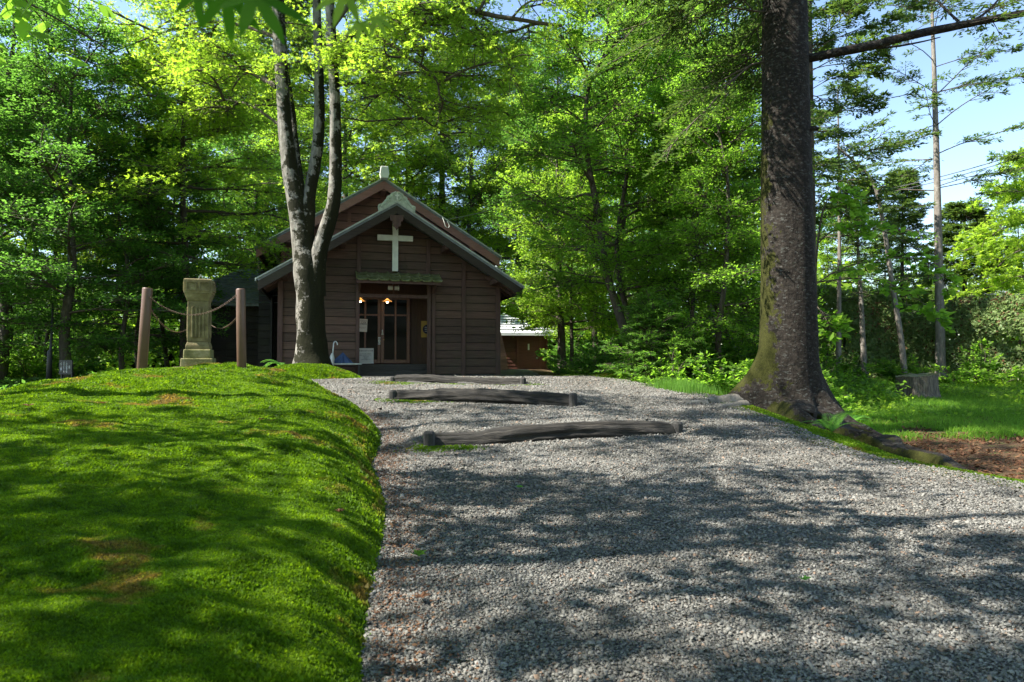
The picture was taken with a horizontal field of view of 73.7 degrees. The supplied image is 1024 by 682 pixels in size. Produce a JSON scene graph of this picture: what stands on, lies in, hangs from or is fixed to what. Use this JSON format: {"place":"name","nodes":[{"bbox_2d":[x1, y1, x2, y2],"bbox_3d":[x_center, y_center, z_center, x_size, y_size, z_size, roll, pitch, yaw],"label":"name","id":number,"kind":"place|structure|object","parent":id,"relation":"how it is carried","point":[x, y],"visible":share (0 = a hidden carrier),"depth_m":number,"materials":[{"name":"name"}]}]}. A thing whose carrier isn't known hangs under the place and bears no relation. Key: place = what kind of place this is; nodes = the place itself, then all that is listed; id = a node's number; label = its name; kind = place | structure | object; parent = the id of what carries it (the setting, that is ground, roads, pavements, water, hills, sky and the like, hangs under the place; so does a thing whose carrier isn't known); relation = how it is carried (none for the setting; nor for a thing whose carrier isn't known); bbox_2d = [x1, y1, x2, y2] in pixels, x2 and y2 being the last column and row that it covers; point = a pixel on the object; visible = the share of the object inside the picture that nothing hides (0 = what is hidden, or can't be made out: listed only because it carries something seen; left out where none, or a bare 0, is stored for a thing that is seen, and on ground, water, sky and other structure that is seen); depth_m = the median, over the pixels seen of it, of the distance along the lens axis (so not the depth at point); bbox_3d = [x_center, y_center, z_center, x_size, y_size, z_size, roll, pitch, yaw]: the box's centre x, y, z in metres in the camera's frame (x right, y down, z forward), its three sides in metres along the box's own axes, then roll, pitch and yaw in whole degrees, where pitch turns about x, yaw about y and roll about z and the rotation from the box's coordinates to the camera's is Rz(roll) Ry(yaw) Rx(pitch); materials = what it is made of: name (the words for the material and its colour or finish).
{"place":"outdoors","nodes":[
{"label":"outdoors","id":0,"kind":"place"},
{"bbox_2d":[359,348,373,363],"bbox_3d":[-3.915,0.401,18.311,0.400,0.415,0.016,0,-8,-15],"label":"notice board","id":1,"kind":"object","parent":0,"point":[366,355],"visible":0.99,"depth_m":18.31,"materials":[{"name":"paper"}]},
{"bbox_2d":[0,0,1023,316],"label":"sky","id":2,"kind":"structure","parent":0,"point":[1002,111],"materials":[{"name":"blue"}]},
{"bbox_2d":[312,369,1023,681],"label":"gravel path","id":3,"kind":"structure","parent":0,"point":[524,372],"depth_m":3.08,"materials":[{"name":"grey gravel"}]},
{"bbox_2d":[357,377,555,454],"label":"moss tufts","id":4,"kind":"object","parent":3,"relation":"on","point":[444,447],"visible":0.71,"depth_m":6.83,"materials":[{"name":"green plant"}]},
{"bbox_2d":[390,374,525,384],"bbox_3d":[-1.037,0.857,12.976,2.700,0.445,0.259,0,-2,13],"label":"log step","id":5,"kind":"object","parent":3,"relation":"on","point":[446,379],"visible":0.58,"depth_m":12.93,"materials":[{"name":"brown wood"}]},
{"bbox_2d":[388,388,576,406],"bbox_3d":[-0.442,0.914,9.881,2.803,0.465,0.287,0,-2,12],"label":"log step","id":6,"kind":"object","parent":3,"relation":"on","point":[486,395],"visible":0.77,"depth_m":9.77,"materials":[{"name":"grey wood"}]},
{"bbox_2d":[423,420,682,445],"bbox_3d":[0.468,1.092,7.248,2.838,0.475,0.308,0,-2,-14],"label":"log step","id":7,"kind":"object","parent":3,"relation":"on","point":[560,431],"visible":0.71,"depth_m":7.15,"materials":[{"name":"grey wood"}]},
{"bbox_2d":[362,408,1023,681],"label":"leaf crumbs","id":8,"kind":"object","parent":3,"relation":"on","point":[392,670],"visible":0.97,"depth_m":3.16,"materials":[{"name":"brown plant"}]},
{"bbox_2d":[527,368,1023,488],"bbox_3d":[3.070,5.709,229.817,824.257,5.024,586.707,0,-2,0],"label":"ground","id":9,"kind":"structure","parent":0,"point":[993,446],"depth_m":8.69,"materials":[{"name":"brown soil"}]},
{"bbox_2d":[0,341,87,381],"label":"bush","id":10,"kind":"object","parent":9,"relation":"on","point":[34,367],"visible":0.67,"depth_m":17.96,"materials":[{"name":"green plant"}]},
{"bbox_2d":[0,67,90,354],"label":"broadleaf tree","id":11,"kind":"object","parent":9,"relation":"on","point":[23,133],"visible":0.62,"depth_m":15.72,"materials":[{"name":"green plant"}]},
{"bbox_2d":[0,371,97,389],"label":"ground cover","id":12,"kind":"object","parent":9,"relation":"on","point":[14,382],"visible":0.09,"depth_m":16.62,"materials":[{"name":"green plant"}]},
{"bbox_2d":[46,303,53,378],"bbox_3d":[-10.844,0.198,16.001,0.134,2.202,0.134,2,-2,-45],"label":"trunk","id":13,"kind":"object","parent":9,"relation":"on","point":[49,363],"visible":0.66,"depth_m":15.98,"materials":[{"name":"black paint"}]},
{"bbox_2d":[0,80,121,363],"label":"broadleaf tree","id":14,"kind":"object","parent":9,"relation":"on","point":[37,342],"visible":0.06,"depth_m":20.57,"materials":[{"name":"green plant"}]},
{"bbox_2d":[0,0,123,66],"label":"broadleaf tree","id":15,"kind":"object","parent":9,"relation":"on","point":[23,28],"visible":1,"depth_m":4.75,"materials":[{"name":"green plant"}]},
{"bbox_2d":[0,142,127,363],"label":"broadleaf tree","id":16,"kind":"object","parent":9,"relation":"on","point":[46,334],"visible":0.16,"depth_m":20.03,"materials":[{"name":"green plant"}]},
{"bbox_2d":[12,334,116,378],"bbox_3d":[-15.052,0.457,22.832,3.090,1.961,3.615,0,-2,14],"label":"bush","id":17,"kind":"object","parent":9,"relation":"on","point":[87,365],"visible":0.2,"depth_m":23.14,"materials":[{"name":"green plant"}]},
{"bbox_2d":[2,49,135,353],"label":"broadleaf tree","id":18,"kind":"object","parent":9,"relation":"on","point":[55,138],"visible":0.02,"depth_m":24.86,"materials":[{"name":"green plant"}]},
{"bbox_2d":[0,0,179,383],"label":"broadleaf tree","id":19,"kind":"object","parent":9,"relation":"on","point":[6,303],"visible":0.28,"depth_m":17.21,"materials":[{"name":"green plant"}]},
{"bbox_2d":[0,0,230,377],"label":"broadleaf tree","id":20,"kind":"object","parent":9,"relation":"on","point":[32,112],"visible":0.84,"depth_m":15.83,"materials":[{"name":"green plant"}]},
{"bbox_2d":[9,86,228,369],"bbox_3d":[-9.904,-2.387,17.598,4.933,7.529,4.272,1,-2,-28],"label":"broadleaf tree","id":21,"kind":"object","parent":9,"relation":"on","point":[98,342],"visible":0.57,"depth_m":17.03,"materials":[{"name":"green plant"}]},
{"bbox_2d":[51,80,235,367],"bbox_3d":[-10.268,-3.018,19.406,4.650,8.888,4.947,1,-2,-25],"label":"broadleaf tree","id":22,"kind":"object","parent":9,"relation":"on","point":[191,217],"visible":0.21,"depth_m":19.11,"materials":[{"name":"green plant"}]},
{"bbox_2d":[93,128,247,353],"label":"broadleaf tree","id":23,"kind":"object","parent":9,"relation":"on","point":[225,157],"visible":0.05,"depth_m":22.67,"materials":[{"name":"green plant"}]},
{"bbox_2d":[15,0,326,366],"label":"broadleaf tree","id":24,"kind":"object","parent":9,"relation":"on","point":[260,166],"visible":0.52,"depth_m":18.01,"materials":[{"name":"green plant"}]},
{"bbox_2d":[95,142,252,367],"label":"broadleaf tree","id":25,"kind":"object","parent":9,"relation":"on","point":[194,197],"visible":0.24,"depth_m":20.13,"materials":[{"name":"green plant"}]},
{"bbox_2d":[0,364,384,681],"bbox_3d":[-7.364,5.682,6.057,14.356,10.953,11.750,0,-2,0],"label":"moss mound","id":26,"kind":"object","parent":9,"relation":"on","point":[186,569],"visible":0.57,"depth_m":2.86,"materials":[{"name":"green plant"}]},
{"bbox_2d":[137,287,152,368],"bbox_3d":[-5.123,-0.053,9.506,0.206,1.382,0.132,0,-2,0],"label":"post","id":27,"kind":"object","parent":26,"relation":"on","point":[144,331],"visible":0.84,"depth_m":9.46,"materials":[{"name":"paint"}]},
{"bbox_2d":[0,361,387,681],"bbox_3d":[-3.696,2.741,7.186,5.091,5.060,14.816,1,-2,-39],"label":"moss shoots","id":28,"kind":"object","parent":26,"relation":"on","point":[361,485],"visible":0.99,"depth_m":2.95,"materials":[{"name":"green plant"}]},
{"bbox_2d":[180,274,215,366],"bbox_3d":[-4.764,-0.280,10.394,0.620,1.484,0.620,1,-2,-17],"label":"stone pedestal","id":29,"kind":"object","parent":26,"relation":"on","point":[199,294],"visible":0.94,"depth_m":10.26,"materials":[{"name":"stone"}]},
{"bbox_2d":[236,288,245,367],"bbox_3d":[-3.817,-0.054,9.626,0.160,1.368,0.126,0,-2,0],"label":"post","id":30,"kind":"object","parent":26,"relation":"on","point":[241,324],"visible":0.84,"depth_m":9.58,"materials":[{"name":"paint"}]},
{"bbox_2d":[153,44,304,279],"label":"broadleaf tree","id":31,"kind":"object","parent":9,"relation":"on","point":[228,148],"visible":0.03,"depth_m":27.83,"materials":[{"name":"green plant"}]},
{"bbox_2d":[169,125,304,330],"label":"broadleaf tree","id":32,"kind":"object","parent":9,"relation":"on","point":[240,143],"visible":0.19,"depth_m":24.25,"materials":[{"name":"green plant"}]},
{"bbox_2d":[198,93,358,278],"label":"broadleaf tree","id":33,"kind":"object","parent":9,"relation":"on","point":[307,137],"visible":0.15,"depth_m":26.67,"materials":[{"name":"green plant"}]},
{"bbox_2d":[205,0,364,271],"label":"conifer tree","id":34,"kind":"object","parent":9,"relation":"on","point":[297,45],"visible":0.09,"depth_m":30.73,"materials":[{"name":"green plant"}]},
{"bbox_2d":[275,363,361,378],"bbox_3d":[-4.318,0.649,14.321,2.490,0.402,2.124,0,-2,0],"label":"moss mound","id":35,"kind":"object","parent":9,"relation":"on","point":[316,371],"visible":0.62,"depth_m":13.85,"materials":[{"name":"green plant"}]},
{"bbox_2d":[171,166,524,374],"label":"chapel","id":36,"kind":"structure","parent":9,"relation":"on","point":[451,284],"depth_m":17.83,"materials":[{"name":"brown wood"}]},
{"bbox_2d":[359,298,380,362],"bbox_3d":[-3.968,-0.302,18.443,0.835,1.810,0.050,0,-2,-15],"label":"door","id":37,"kind":"structure","parent":36,"relation":"in","point":[370,309],"depth_m":18.49,"materials":[{"name":"brown wood"}]},
{"bbox_2d":[381,298,409,362],"bbox_3d":[-3.168,-0.298,18.572,0.775,1.810,0.093,0,-2,-15],"label":"door","id":38,"kind":"structure","parent":36,"relation":"in","point":[395,315],"depth_m":18.59,"materials":[{"name":"brown wood"}]},
{"bbox_2d":[223,0,474,255],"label":"maple tree","id":39,"kind":"object","parent":9,"relation":"on","point":[366,159],"visible":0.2,"depth_m":33.74,"materials":[{"name":"green plant"}]},
{"bbox_2d":[324,54,490,235],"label":"maple tree","id":40,"kind":"object","parent":9,"relation":"on","point":[388,145],"visible":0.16,"depth_m":36.37,"materials":[{"name":"green plant"}]},
{"bbox_2d":[349,0,518,272],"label":"conifer tree","id":41,"kind":"object","parent":9,"relation":"on","point":[431,56],"visible":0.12,"depth_m":36.67,"materials":[{"name":"green plant"}]},
{"bbox_2d":[400,30,537,311],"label":"broadleaf tree","id":42,"kind":"object","parent":9,"relation":"on","point":[459,162],"visible":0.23,"depth_m":35.82,"materials":[{"name":"green plant"}]},
{"bbox_2d":[0,50,1023,373],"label":"wood","id":43,"kind":"object","parent":9,"relation":"on","point":[152,360],"visible":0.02,"depth_m":34.30,"materials":[{"name":"green plant"}]},
{"bbox_2d":[447,71,583,273],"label":"broadleaf tree","id":44,"kind":"object","parent":9,"relation":"on","point":[485,231],"visible":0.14,"depth_m":36.01,"materials":[{"name":"green plant"}]},
{"bbox_2d":[477,40,563,305],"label":"tree","id":45,"kind":"object","parent":9,"relation":"on","point":[504,265],"visible":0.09,"depth_m":41.77,"materials":[{"name":"green plant"}]},
{"bbox_2d":[501,315,557,369],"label":"storehouse","id":46,"kind":"structure","parent":9,"relation":"on","point":[522,347],"depth_m":30.96,"materials":[{"name":"wood"}]},
{"bbox_2d":[519,336,538,368],"bbox_3d":[0.779,0.642,30.949,0.950,1.848,0.128,0,-2,-4],"label":"door","id":47,"kind":"structure","parent":46,"relation":"in","point":[528,345],"depth_m":30.96,"materials":[{"name":"wood"}]},
{"bbox_2d":[473,25,615,351],"bbox_3d":[1.972,-7.099,32.988,8.489,17.391,8.872,1,-2,-39],"label":"broadleaf tree","id":48,"kind":"object","parent":9,"relation":"on","point":[511,139],"visible":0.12,"depth_m":32.32,"materials":[{"name":"green plant"}]},
{"bbox_2d":[491,87,641,374],"bbox_3d":[1.895,-3.355,20.311,5.068,9.110,5.258,0,-2,0],"label":"broadleaf tree","id":49,"kind":"object","parent":9,"relation":"on","point":[522,278],"visible":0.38,"depth_m":20.03,"materials":[{"name":"green plant"}]},
{"bbox_2d":[512,160,630,369],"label":"broadleaf tree","id":50,"kind":"object","parent":9,"relation":"on","point":[545,320],"visible":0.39,"depth_m":20.18,"materials":[{"name":"green plant"}]},
{"bbox_2d":[535,322,617,371],"bbox_3d":[2.053,0.333,23.270,3.090,1.961,3.615,0,-2,-15],"label":"bush","id":51,"kind":"object","parent":9,"relation":"on","point":[551,355],"visible":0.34,"depth_m":22.86,"materials":[{"name":"green plant"}]},
{"bbox_2d":[546,340,623,374],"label":"bush","id":52,"kind":"object","parent":9,"relation":"on","point":[562,371],"visible":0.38,"depth_m":18.11,"materials":[{"name":"green plant"}]},
{"bbox_2d":[501,29,688,356],"bbox_3d":[3.389,-5.325,27.604,6.967,13.603,7.192,-1,-2,26],"label":"broadleaf tree","id":53,"kind":"object","parent":9,"relation":"on","point":[548,331],"visible":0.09,"depth_m":27.04,"materials":[{"name":"green plant"}]},
{"bbox_2d":[553,328,647,374],"bbox_3d":[2.576,0.506,17.234,3.012,1.634,2.575,1,-2,-36],"label":"bush","id":54,"kind":"object","parent":9,"relation":"on","point":[603,357],"visible":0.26,"depth_m":16.94,"materials":[{"name":"green plant"}]},
{"bbox_2d":[490,0,716,370],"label":"broadleaf tree","id":55,"kind":"object","parent":9,"relation":"on","point":[543,102],"visible":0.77,"depth_m":15.65,"materials":[{"name":"green plant"}]},
{"bbox_2d":[519,0,715,347],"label":"broadleaf tree","id":56,"kind":"object","parent":9,"relation":"on","point":[623,223],"visible":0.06,"depth_m":21.08,"materials":[{"name":"green plant"}]},
{"bbox_2d":[533,0,730,361],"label":"broadleaf tree","id":57,"kind":"object","parent":9,"relation":"on","point":[673,59],"visible":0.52,"depth_m":16.02,"materials":[{"name":"green plant"}]},
{"bbox_2d":[595,288,718,383],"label":"young fir","id":58,"kind":"object","parent":9,"relation":"on","point":[652,314],"visible":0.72,"depth_m":13.76,"materials":[{"name":"green plant"}]},
{"bbox_2d":[582,0,760,358],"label":"broadleaf tree","id":59,"kind":"object","parent":9,"relation":"on","point":[629,224],"visible":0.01,"depth_m":24.27,"materials":[{"name":"green plant"}]},
{"bbox_2d":[587,24,760,331],"bbox_3d":[4.629,-3.552,17.826,5.199,9.927,4.783,0,-2,0],"label":"broadleaf tree","id":60,"kind":"object","parent":9,"relation":"on","point":[753,323],"visible":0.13,"depth_m":17.26,"materials":[{"name":"green plant"}]},
{"bbox_2d":[626,347,721,388],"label":"bush","id":61,"kind":"object","parent":9,"relation":"on","point":[643,379],"visible":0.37,"depth_m":12.82,"materials":[{"name":"green plant"}]},
{"bbox_2d":[597,341,751,377],"bbox_3d":[3.661,0.638,14.950,2.448,1.341,2.990,1,-2,-40],"label":"bush","id":62,"kind":"object","parent":9,"relation":"on","point":[744,352],"visible":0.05,"depth_m":14.22,"materials":[{"name":"green plant"}]},
{"bbox_2d":[637,375,731,396],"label":"tall grass","id":63,"kind":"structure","parent":9,"relation":"on","point":[687,387],"depth_m":11.11,"materials":[{"name":"green plant"}]},
{"bbox_2d":[611,71,760,356],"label":"broadleaf tree","id":64,"kind":"object","parent":9,"relation":"on","point":[735,294],"visible":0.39,"depth_m":15.01,"materials":[{"name":"green plant"}]},
{"bbox_2d":[648,327,730,385],"bbox_3d":[3.459,0.563,13.526,1.858,1.692,1.881,1,-2,-26],"label":"bush","id":65,"kind":"object","parent":9,"relation":"on","point":[688,347],"visible":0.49,"depth_m":13.40,"materials":[{"name":"green plant"}]},
{"bbox_2d":[626,0,761,349],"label":"broadleaf tree","id":66,"kind":"object","parent":9,"relation":"on","point":[736,184],"visible":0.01,"depth_m":21.74,"materials":[{"name":"green plant"}]},
{"bbox_2d":[634,331,758,379],"bbox_3d":[4.300,0.492,15.368,2.834,1.552,3.462,2,-2,-44],"label":"bush","id":67,"kind":"object","parent":9,"relation":"on","point":[730,347],"visible":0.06,"depth_m":15.31,"materials":[{"name":"green plant"}]},
{"bbox_2d":[675,350,753,394],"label":"bush","id":68,"kind":"object","parent":9,"relation":"on","point":[730,378],"visible":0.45,"depth_m":12.76,"materials":[{"name":"green plant"}]},
{"bbox_2d":[608,52,831,347],"bbox_3d":[5.624,-3.259,18.384,6.241,9.452,4.977,0,-2,0],"label":"broadleaf tree","id":69,"kind":"object","parent":9,"relation":"on","point":[642,137],"visible":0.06,"depth_m":17.81,"materials":[{"name":"green plant"}]},
{"bbox_2d":[550,358,908,402],"bbox_3d":[5.277,1.068,20.490,7.782,1.128,13.228,0,-2,0],"label":"ground cover","id":70,"kind":"object","parent":9,"relation":"on","point":[839,381],"visible":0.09,"depth_m":14.96,"materials":[{"name":"green plant"}]},
{"bbox_2d":[704,317,758,370],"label":"bush","id":71,"kind":"object","parent":9,"relation":"on","point":[744,356],"visible":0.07,"depth_m":16.12,"materials":[{"name":"green plant"}]},
{"bbox_2d":[639,31,825,368],"bbox_3d":[4.520,-2.538,14.278,3.720,7.900,3.958,-1,-2,27],"label":"broadleaf tree","id":72,"kind":"object","parent":9,"relation":"on","point":[724,275],"visible":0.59,"depth_m":14.21,"materials":[{"name":"green plant"}]},
{"bbox_2d":[627,0,865,355],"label":"broadleaf tree","id":73,"kind":"object","parent":9,"relation":"on","point":[827,220],"visible":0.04,"depth_m":26.49,"materials":[{"name":"green plant"}]},
{"bbox_2d":[553,374,1023,488],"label":"moss verge","id":74,"kind":"structure","parent":9,"relation":"on","point":[849,442],"depth_m":7.09,"materials":[{"name":"green plant"}]},
{"bbox_2d":[576,0,1023,470],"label":"fir tree","id":75,"kind":"object","parent":9,"relation":"on","point":[784,376],"visible":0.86,"depth_m":9.82,"materials":[{"name":"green plant"}]},
{"bbox_2d":[727,281,898,378],"bbox_3d":[10.057,-0.511,22.979,5.422,3.774,1.614,0,-2,6],"label":"hedge","id":76,"kind":"object","parent":9,"relation":"on","point":[877,306],"visible":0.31,"depth_m":22.41,"materials":[{"name":"green plant"}]},
{"bbox_2d":[695,0,942,313],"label":"conifer tree","id":77,"kind":"object","parent":9,"relation":"on","point":[842,7],"visible":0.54,"depth_m":14.72,"materials":[{"name":"green plant"}]},
{"bbox_2d":[801,410,866,431],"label":"fern","id":78,"kind":"object","parent":9,"relation":"on","point":[833,424],"visible":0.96,"depth_m":8.04,"materials":[{"name":"green plant"}]},
{"bbox_2d":[819,355,870,387],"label":"bush","id":79,"kind":"object","parent":9,"relation":"on","point":[832,373],"visible":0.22,"depth_m":17.06,"materials":[{"name":"green plant"}]},
{"bbox_2d":[816,200,877,349],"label":"broadleaf tree","id":80,"kind":"object","parent":9,"relation":"on","point":[830,257],"visible":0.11,"depth_m":33.69,"materials":[{"name":"green plant"}]},
{"bbox_2d":[820,364,880,414],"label":"bush","id":81,"kind":"object","parent":9,"relation":"on","point":[838,392],"visible":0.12,"depth_m":12.29,"materials":[{"name":"green plant"}]},
{"bbox_2d":[819,342,890,380],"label":"bush","id":82,"kind":"object","parent":9,"relation":"on","point":[844,368],"visible":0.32,"depth_m":19.24,"materials":[{"name":"green plant"}]},
{"bbox_2d":[817,182,917,377],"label":"conifer tree","id":83,"kind":"object","parent":9,"relation":"on","point":[859,256],"visible":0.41,"depth_m":20.93,"materials":[{"name":"green plant"}]},
{"bbox_2d":[814,78,936,371],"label":"conifer tree","id":84,"kind":"object","parent":9,"relation":"on","point":[858,90],"visible":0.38,"depth_m":19.79,"materials":[{"name":"green plant"}]},
{"bbox_2d":[822,126,938,373],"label":"conifer tree","id":85,"kind":"object","parent":9,"relation":"on","point":[902,353],"visible":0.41,"depth_m":19.50,"materials":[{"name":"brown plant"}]},
{"bbox_2d":[815,182,963,345],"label":"sapling","id":86,"kind":"object","parent":9,"relation":"on","point":[839,321],"visible":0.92,"depth_m":11.29,"materials":[{"name":"green plant"}]},
{"bbox_2d":[771,377,1023,441],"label":"grass","id":87,"kind":"structure","parent":9,"relation":"on","point":[984,426],"depth_m":11.96,"materials":[{"name":"green plant"}]},
{"bbox_2d":[856,166,951,339],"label":"conifer tree","id":88,"kind":"object","parent":9,"relation":"on","point":[902,219],"visible":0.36,"depth_m":30.72,"materials":[{"name":"green plant"}]},
{"bbox_2d":[863,353,946,381],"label":"bush","id":89,"kind":"object","parent":9,"relation":"on","point":[893,371],"visible":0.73,"depth_m":19.59,"materials":[{"name":"green plant"}]},
{"bbox_2d":[895,372,940,398],"bbox_3d":[9.427,1.069,15.881,1.196,0.684,1.189,0,-2,0],"label":"tree stump","id":90,"kind":"object","parent":9,"relation":"on","point":[925,385],"visible":0.78,"depth_m":15.52,"materials":[{"name":"wood"}]},
{"bbox_2d":[817,0,1023,376],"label":"conifer tree","id":91,"kind":"object","parent":9,"relation":"on","point":[940,354],"visible":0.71,"depth_m":20.93,"materials":[{"name":"green plant"}]},
{"bbox_2d":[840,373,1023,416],"bbox_3d":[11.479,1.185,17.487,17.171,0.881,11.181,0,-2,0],"label":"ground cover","id":92,"kind":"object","parent":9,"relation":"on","point":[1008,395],"visible":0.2,"depth_m":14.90,"materials":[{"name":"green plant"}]},
{"bbox_2d":[860,415,1023,479],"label":"leaf litter","id":93,"kind":"object","parent":9,"relation":"on","point":[977,440],"visible":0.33,"depth_m":8.58,"materials":[{"name":"brown plant"}]},
{"bbox_2d":[878,290,1023,381],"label":"hedge","id":94,"kind":"object","parent":9,"relation":"on","point":[1002,307],"visible":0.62,"depth_m":20.65,"materials":[{"name":"green plant"}]},
{"bbox_2d":[890,196,1023,368],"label":"broadleaf tree","id":95,"kind":"object","parent":9,"relation":"on","point":[954,214],"visible":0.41,"depth_m":26.77,"materials":[{"name":"green plant"}]},
{"bbox_2d":[928,338,1023,384],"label":"bush","id":96,"kind":"object","parent":9,"relation":"on","point":[989,370],"visible":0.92,"depth_m":18.95,"materials":[{"name":"green plant"}]},
{"bbox_2d":[933,141,1023,307],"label":"maple tree","id":97,"kind":"object","parent":9,"relation":"on","point":[981,249],"visible":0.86,"depth_m":24.61,"materials":[{"name":"green plant"}]},
{"bbox_2d":[975,150,1023,198],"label":"conifer tree","id":98,"kind":"object","parent":9,"relation":"on","point":[1013,158],"visible":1,"depth_m":21.11,"materials":[{"name":"green plant"}]},
{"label":"broadleaf tree","id":99,"kind":"object","parent":9,"relation":"on","visible":0},
{"bbox_2d":[175,0,395,44],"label":"maple twig","id":100,"kind":"object","parent":99,"relation":"attached to","point":[245,10],"visible":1,"depth_m":0.91,"materials":[{"name":"green plant"}]},
{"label":"maple mound","id":101,"kind":"structure","parent":0,"visible":0},
{"bbox_2d":[73,0,596,364],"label":"maple tree","id":102,"kind":"object","parent":101,"relation":"on","point":[309,252],"visible":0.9,"depth_m":14.64,"materials":[{"name":"green plant"}]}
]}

